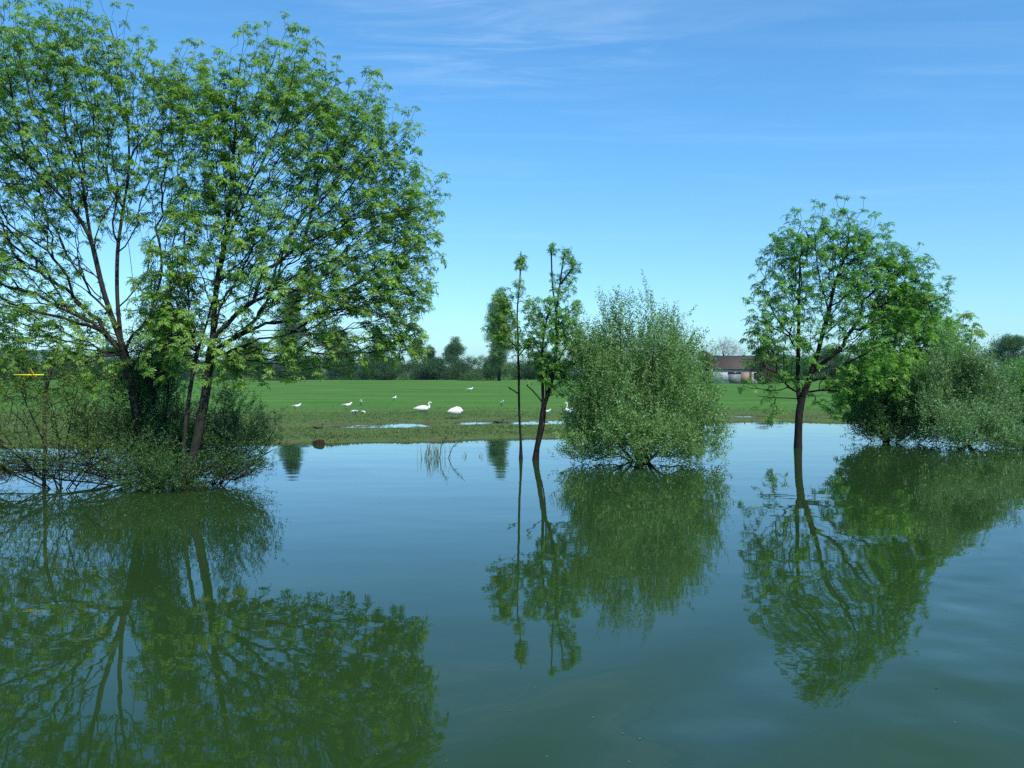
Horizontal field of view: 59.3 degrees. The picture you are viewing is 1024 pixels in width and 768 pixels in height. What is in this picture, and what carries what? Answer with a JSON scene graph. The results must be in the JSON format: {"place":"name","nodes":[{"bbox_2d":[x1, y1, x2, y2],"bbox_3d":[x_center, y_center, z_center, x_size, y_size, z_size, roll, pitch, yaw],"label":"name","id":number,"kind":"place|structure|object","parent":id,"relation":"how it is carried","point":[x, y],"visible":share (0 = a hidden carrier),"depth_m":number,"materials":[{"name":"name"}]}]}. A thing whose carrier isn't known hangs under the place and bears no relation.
{"place":"outdoors","nodes":[
{"label":"outdoors","id":0,"kind":"place"},
{"bbox_2d":[2,351,828,372],"bbox_3d":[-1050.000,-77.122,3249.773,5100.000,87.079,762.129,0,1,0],"label":"hills","id":1,"kind":"structure","parent":0,"point":[223,365],"depth_m":3049.87,"materials":[{"name":"green plant"}]},
{"bbox_2d":[0,372,1020,445],"bbox_3d":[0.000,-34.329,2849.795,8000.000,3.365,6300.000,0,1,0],"label":"ground","id":2,"kind":"structure","parent":0,"point":[333,395],"depth_m":72.59,"materials":[{"name":"green plant"}]},
{"bbox_2d":[0,345,35,379],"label":"broadleaf tree","id":3,"kind":"object","parent":2,"relation":"on","point":[29,354],"visible":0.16,"depth_m":255.93,"materials":[{"name":"green plant"}]},
{"bbox_2d":[0,358,56,378],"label":"hedge bush","id":4,"kind":"object","parent":2,"relation":"on","point":[39,368],"visible":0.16,"depth_m":243.23,"materials":[{"name":"green plant"}]},
{"bbox_2d":[41,351,75,363],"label":"broadleaf tree","id":5,"kind":"object","parent":2,"relation":"on","point":[44,356],"visible":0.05,"depth_m":261.79,"materials":[{"name":"green plant"}]},
{"bbox_2d":[30,359,97,379],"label":"hedge bush","id":6,"kind":"object","parent":2,"relation":"on","point":[53,372],"visible":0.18,"depth_m":246.23,"materials":[{"name":"green plant"}]},
{"bbox_2d":[55,360,122,379],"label":"hedge bush","id":7,"kind":"object","parent":2,"relation":"on","point":[99,369],"visible":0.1,"depth_m":247.29,"materials":[{"name":"green plant"}]},
{"bbox_2d":[87,346,119,376],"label":"broadleaf tree","id":8,"kind":"object","parent":2,"relation":"on","point":[106,349],"visible":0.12,"depth_m":255.40,"materials":[{"name":"green plant"}]},
{"bbox_2d":[170,359,204,379],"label":"hedge bush","id":9,"kind":"object","parent":2,"relation":"on","point":[185,374],"visible":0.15,"depth_m":246.30,"materials":[{"name":"green plant"}]},
{"bbox_2d":[183,357,269,379],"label":"hedge bush","id":10,"kind":"object","parent":2,"relation":"on","point":[200,371],"visible":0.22,"depth_m":246.38,"materials":[{"name":"green plant"}]},
{"bbox_2d":[229,334,271,363],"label":"broadleaf tree","id":11,"kind":"object","parent":2,"relation":"on","point":[239,343],"visible":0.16,"depth_m":260.16,"materials":[{"name":"green plant"}]},
{"bbox_2d":[238,354,323,379],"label":"hedge bush","id":12,"kind":"object","parent":2,"relation":"on","point":[267,378],"visible":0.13,"depth_m":249.79,"materials":[{"name":"green plant"}]},
{"bbox_2d":[273,285,311,380],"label":"poplar tree","id":13,"kind":"object","parent":2,"relation":"on","point":[291,328],"visible":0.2,"depth_m":223.76,"materials":[{"name":"green plant"}]},
{"bbox_2d":[267,358,348,379],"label":"hedge bush","id":14,"kind":"object","parent":2,"relation":"on","point":[301,376],"visible":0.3,"depth_m":249.70,"materials":[{"name":"green plant"}]},
{"bbox_2d":[312,423,323,428],"bbox_3d":[-8.563,1.862,39.838,0.597,0.242,0.212,0,1,-23],"label":"duck","id":15,"kind":"object","parent":2,"relation":"on","point":[318,426],"visible":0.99,"depth_m":39.77},
{"bbox_2d":[314,325,357,378],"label":"broadleaf tree","id":16,"kind":"object","parent":2,"relation":"on","point":[341,338],"visible":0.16,"depth_m":260.73,"materials":[{"name":"green plant"}]},
{"bbox_2d":[327,357,406,379],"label":"hedge bush","id":17,"kind":"object","parent":2,"relation":"on","point":[362,376],"visible":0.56,"depth_m":246.84,"materials":[{"name":"green plant"}]},
{"bbox_2d":[357,335,391,378],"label":"broadleaf tree","id":18,"kind":"object","parent":2,"relation":"on","point":[369,350],"visible":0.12,"depth_m":259.89,"materials":[{"name":"green plant"}]},
{"bbox_2d":[360,356,421,379],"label":"hedge bush","id":19,"kind":"object","parent":2,"relation":"on","point":[383,365],"visible":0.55,"depth_m":246.49,"materials":[{"name":"green plant"}]},
{"bbox_2d":[407,340,425,379],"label":"broadleaf tree","id":20,"kind":"object","parent":2,"relation":"on","point":[421,350],"visible":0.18,"depth_m":254.51,"materials":[{"name":"green plant"}]},
{"bbox_2d":[398,361,441,379],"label":"hedge bush","id":21,"kind":"object","parent":2,"relation":"on","point":[411,369],"visible":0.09,"depth_m":252.01,"materials":[{"name":"green plant"}]},
{"bbox_2d":[413,402,431,410],"bbox_3d":[-5.578,1.410,56.323,1.227,0.601,0.450,0,1,-6],"label":"swan","id":22,"kind":"object","parent":2,"relation":"on","point":[422,408],"visible":1,"depth_m":56.18,"materials":[{"name":"white"}]},
{"bbox_2d":[421,344,435,363],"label":"broadleaf tree","id":23,"kind":"object","parent":2,"relation":"on","point":[431,354],"visible":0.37,"depth_m":264.12,"materials":[{"name":"green plant"}]},
{"bbox_2d":[414,356,448,379],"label":"hedge bush","id":24,"kind":"object","parent":2,"relation":"on","point":[424,368],"visible":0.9,"depth_m":245.03,"materials":[{"name":"green plant"}]},
{"bbox_2d":[409,359,472,379],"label":"hedge bush","id":25,"kind":"object","parent":2,"relation":"on","point":[450,372],"visible":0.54,"depth_m":246.82,"materials":[{"name":"green plant"}]},
{"bbox_2d":[441,336,466,378],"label":"broadleaf tree","id":26,"kind":"object","parent":2,"relation":"on","point":[453,349],"visible":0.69,"depth_m":259.93,"materials":[{"name":"green plant"}]},
{"bbox_2d":[447,407,462,418],"bbox_3d":[-3.046,1.541,48.023,0.888,0.669,0.482,0,1,-29],"label":"swan","id":27,"kind":"object","parent":2,"relation":"on","point":[455,410],"visible":1,"depth_m":47.87,"materials":[{"name":"white"}]},
{"bbox_2d":[450,355,502,379],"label":"hedge bush","id":28,"kind":"object","parent":2,"relation":"on","point":[468,363],"visible":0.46,"depth_m":248.15,"materials":[{"name":"green plant"}]},
{"bbox_2d":[460,354,521,379],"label":"hedge bush","id":29,"kind":"object","parent":2,"relation":"on","point":[507,370],"visible":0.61,"depth_m":245.83,"materials":[{"name":"green plant"}]},
{"bbox_2d":[482,285,513,380],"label":"poplar tree","id":30,"kind":"object","parent":2,"relation":"on","point":[496,361],"visible":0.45,"depth_m":224.23,"materials":[{"name":"green plant"}]},
{"bbox_2d":[508,357,551,379],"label":"hedge bush","id":31,"kind":"object","parent":2,"relation":"on","point":[523,367],"visible":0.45,"depth_m":252.37,"materials":[{"name":"green plant"}]},
{"bbox_2d":[524,349,553,378],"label":"broadleaf tree","id":32,"kind":"object","parent":2,"relation":"on","point":[548,353],"visible":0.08,"depth_m":261.24,"materials":[{"name":"green plant"}]},
{"bbox_2d":[522,358,584,379],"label":"hedge bush","id":33,"kind":"object","parent":2,"relation":"on","point":[532,372],"visible":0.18,"depth_m":249.70,"materials":[{"name":"green plant"}]},
{"bbox_2d":[547,362,593,379],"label":"hedge bush","id":34,"kind":"object","parent":2,"relation":"on","point":[568,373],"visible":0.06,"depth_m":246.51,"materials":[{"name":"green plant"}]},
{"bbox_2d":[698,349,713,382],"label":"broadleaf tree","id":35,"kind":"object","parent":2,"relation":"on","point":[706,354],"visible":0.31,"depth_m":182.97,"materials":[{"name":"green plant"}]},
{"bbox_2d":[705,336,744,355],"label":"bare tree","id":36,"kind":"object","parent":2,"relation":"on","point":[727,348],"visible":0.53,"depth_m":195.23,"materials":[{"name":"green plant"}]},
{"bbox_2d":[706,356,765,382],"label":"house","id":37,"kind":"structure","parent":2,"relation":"on","point":[733,371],"depth_m":180.00,"materials":[{"name":"brown tile"}]},
{"bbox_2d":[728,374,740,382],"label":"garage door","id":38,"kind":"structure","parent":37,"relation":"in","point":[733,378],"depth_m":179.93,"materials":[{"name":"white metal"}]},
{"bbox_2d":[746,345,780,383],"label":"broadleaf tree","id":39,"kind":"object","parent":2,"relation":"on","point":[767,374],"visible":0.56,"depth_m":171.10,"materials":[{"name":"green plant"}]},
{"bbox_2d":[765,344,806,382],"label":"broadleaf tree","id":40,"kind":"object","parent":2,"relation":"on","point":[780,367],"visible":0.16,"depth_m":188.58,"materials":[{"name":"green plant"}]},
{"bbox_2d":[786,354,830,379],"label":"hedge bush","id":41,"kind":"object","parent":2,"relation":"on","point":[817,373],"visible":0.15,"depth_m":245.69,"materials":[{"name":"green plant"}]},
{"bbox_2d":[801,359,840,379],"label":"hedge bush","id":42,"kind":"object","parent":2,"relation":"on","point":[831,363],"visible":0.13,"depth_m":247.53,"materials":[{"name":"green plant"}]},
{"bbox_2d":[801,346,852,379],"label":"broadleaf tree","id":43,"kind":"object","parent":2,"relation":"on","point":[823,351],"visible":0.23,"depth_m":252.38,"materials":[{"name":"green plant"}]},
{"bbox_2d":[820,355,858,379],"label":"hedge bush","id":44,"kind":"object","parent":2,"relation":"on","point":[839,364],"visible":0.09,"depth_m":246.11,"materials":[{"name":"green plant"}]},
{"bbox_2d":[981,333,1023,385],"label":"broadleaf tree","id":45,"kind":"object","parent":2,"relation":"on","point":[1005,344],"visible":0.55,"depth_m":109.56,"materials":[{"name":"green plant"}]},
{"bbox_2d":[0,415,1023,767],"bbox_3d":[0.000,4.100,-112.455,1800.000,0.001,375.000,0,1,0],"label":"water","id":46,"kind":"structure","parent":0,"point":[732,611],"depth_m":9.81,"materials":[{"name":"blue liquid"}]},
{"bbox_2d":[35,341,68,480],"bbox_3d":[-11.059,0.742,21.609,1.020,3.855,0.320,0,1,6],"label":"dead trunk","id":47,"kind":"object","parent":46,"relation":"in","point":[44,418],"visible":0.38,"depth_m":21.49,"materials":[{"name":"brown wood"}]},
{"bbox_2d":[0,346,154,490],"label":"willow shrub","id":48,"kind":"object","parent":46,"relation":"in","point":[53,417],"visible":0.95,"depth_m":19.85,"materials":[{"name":"green leaf"},{"name":"bark"}]},
{"bbox_2d":[13,368,43,378],"bbox_3d":[-10.319,-0.228,19.202,0.631,0.233,0.080,0,1,0],"label":"yellow pole","id":49,"kind":"object","parent":48,"relation":"on","point":[33,374],"visible":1,"depth_m":19.21,"materials":[{"name":"metal"}]},
{"bbox_2d":[0,442,154,490],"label":"willow shrub","id":50,"kind":"object","parent":46,"relation":"in","point":[46,466],"visible":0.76,"depth_m":19.67,"materials":[{"name":"green plant"}]},
{"bbox_2d":[0,0,226,481],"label":"ash tree","id":51,"kind":"object","parent":46,"relation":"in","point":[58,95],"visible":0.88,"depth_m":21.01,"materials":[{"name":"green plant"}]},
{"bbox_2d":[0,424,273,485],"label":"willow shrub","id":52,"kind":"object","parent":46,"relation":"on","point":[149,450],"visible":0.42,"depth_m":20.47,"materials":[{"name":"green plant"}]},
{"bbox_2d":[106,288,206,455],"bbox_3d":[-8.524,0.096,21.796,2.380,4.940,2.249,0,1,-30],"label":"ivy thicket","id":53,"kind":"object","parent":46,"relation":"on","point":[154,353],"visible":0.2,"depth_m":21.54,"materials":[{"name":"green plant"}]},
{"bbox_2d":[102,427,216,493],"bbox_3d":[-7.655,1.768,19.557,2.347,1.674,1.817,0,1,0],"label":"willow shrub","id":54,"kind":"object","parent":46,"relation":"in","point":[163,473],"visible":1,"depth_m":19.43,"materials":[{"name":"green plant"}]},
{"bbox_2d":[59,336,261,481],"bbox_3d":[-8.437,0.713,21.744,5.091,3.734,2.768,0,1,0],"label":"willow shrub","id":55,"kind":"object","parent":46,"relation":"in","point":[175,423],"visible":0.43,"depth_m":21.35,"materials":[{"name":"green plant"}]},
{"bbox_2d":[185,375,290,483],"bbox_3d":[-6.387,0.940,20.903,2.478,3.289,1.937,0,1,-22],"label":"willow shrub","id":56,"kind":"object","parent":46,"relation":"in","point":[244,441],"visible":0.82,"depth_m":20.76,"materials":[{"name":"green plant"}]},
{"bbox_2d":[196,449,279,488],"bbox_3d":[-6.074,1.999,20.066,1.490,1.190,1.338,1,1,39],"label":"willow shrub","id":57,"kind":"object","parent":46,"relation":"on","point":[235,467],"visible":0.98,"depth_m":20.01,"materials":[{"name":"green plant"}]},
{"bbox_2d":[123,11,450,487],"bbox_3d":[-5.018,-2.835,19.923,7.342,10.954,5.089,0,1,0],"label":"ash tree","id":58,"kind":"object","parent":46,"relation":"in","point":[400,264],"visible":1,"depth_m":19.86,"materials":[{"name":"green plant"}]},
{"bbox_2d":[313,439,324,444],"bbox_3d":[-6.956,2.278,32.436,0.442,0.580,0.434,0,1,0],"label":"tree stump","id":59,"kind":"object","parent":46,"relation":"in","point":[319,442],"visible":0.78,"depth_m":32.25,"materials":[{"name":"brown wood"}]},
{"bbox_2d":[417,435,464,457],"bbox_3d":[-2.135,1.872,27.273,1.447,0.937,0.619,0,1,0],"label":"reed clump","id":60,"kind":"object","parent":46,"relation":"in","point":[434,452],"visible":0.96,"depth_m":27.22,"materials":[{"name":"green plant"}]},
{"bbox_2d":[480,252,533,458],"bbox_3d":[-0.106,-0.716,27.050,1.632,6.515,1.078,0,1,-17],"label":"sapling","id":61,"kind":"object","parent":46,"relation":"in","point":[505,332],"visible":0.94,"depth_m":26.95,"materials":[{"name":"green plant"}]},
{"bbox_2d":[514,241,587,459],"bbox_3d":[1.223,-0.831,26.561,2.345,6.777,1.700,0,1,0],"label":"sapling","id":62,"kind":"object","parent":46,"relation":"in","point":[544,365],"visible":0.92,"depth_m":26.51,"materials":[{"name":"green plant"}]},
{"bbox_2d":[547,269,735,470],"bbox_3d":[3.741,-0.387,25.607,5.625,5.933,5.235,0,1,0],"label":"willow bush","id":63,"kind":"object","parent":46,"relation":"in","point":[620,417],"visible":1,"depth_m":25.46,"materials":[{"name":"green plant"}]},
{"bbox_2d":[736,193,957,447],"bbox_3d":[11.314,-2.013,30.574,7.502,9.016,4.434,0,1,0],"label":"ash tree","id":64,"kind":"object","parent":46,"relation":"in","point":[887,265],"visible":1,"depth_m":30.57,"materials":[{"name":"green plant"}]},
{"bbox_2d":[840,390,943,444],"bbox_3d":[14.282,1.260,33.172,4.334,2.395,3.062,0,1,-23],"label":"willow shrub","id":65,"kind":"object","parent":46,"relation":"on","point":[871,422],"visible":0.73,"depth_m":32.79,"materials":[{"name":"green plant"}]},
{"bbox_2d":[826,280,970,439],"bbox_3d":[14.784,-0.755,33.950,5.435,6.409,4.362,0,1,0],"label":"ash tree","id":66,"kind":"object","parent":46,"relation":"in","point":[901,357],"visible":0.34,"depth_m":33.79,"materials":[{"name":"green plant"}]},
{"bbox_2d":[882,315,1023,449],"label":"willow shrub","id":67,"kind":"object","parent":46,"relation":"in","point":[978,401],"visible":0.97,"depth_m":31.40,"materials":[{"name":"green plant"}]},
{"bbox_2d":[944,310,987,431],"bbox_3d":[18.485,-0.374,37.013,1.937,5.363,1.633,0,1,0],"label":"ash tree","id":68,"kind":"object","parent":46,"relation":"in","point":[969,339],"visible":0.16,"depth_m":36.85,"materials":[{"name":"green plant"}]},
{"bbox_2d":[1000,355,1023,432],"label":"hedge shrub","id":69,"kind":"object","parent":46,"relation":"on","point":[1021,392],"visible":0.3,"depth_m":37.88,"materials":[{"name":"green plant"}]},
{"bbox_2d":[0,0,1023,368],"label":"sky","id":70,"kind":"structure","parent":0,"point":[669,140],"materials":[{"name":"blue"}]},
{"bbox_2d":[70,478,959,762],"bbox_3d":[0.295,2.367,17.176,25.041,0.005,23.254,0,1,0],"label":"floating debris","id":71,"kind":"object","parent":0,"point":[406,656],"visible":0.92,"depth_m":8.04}
]}

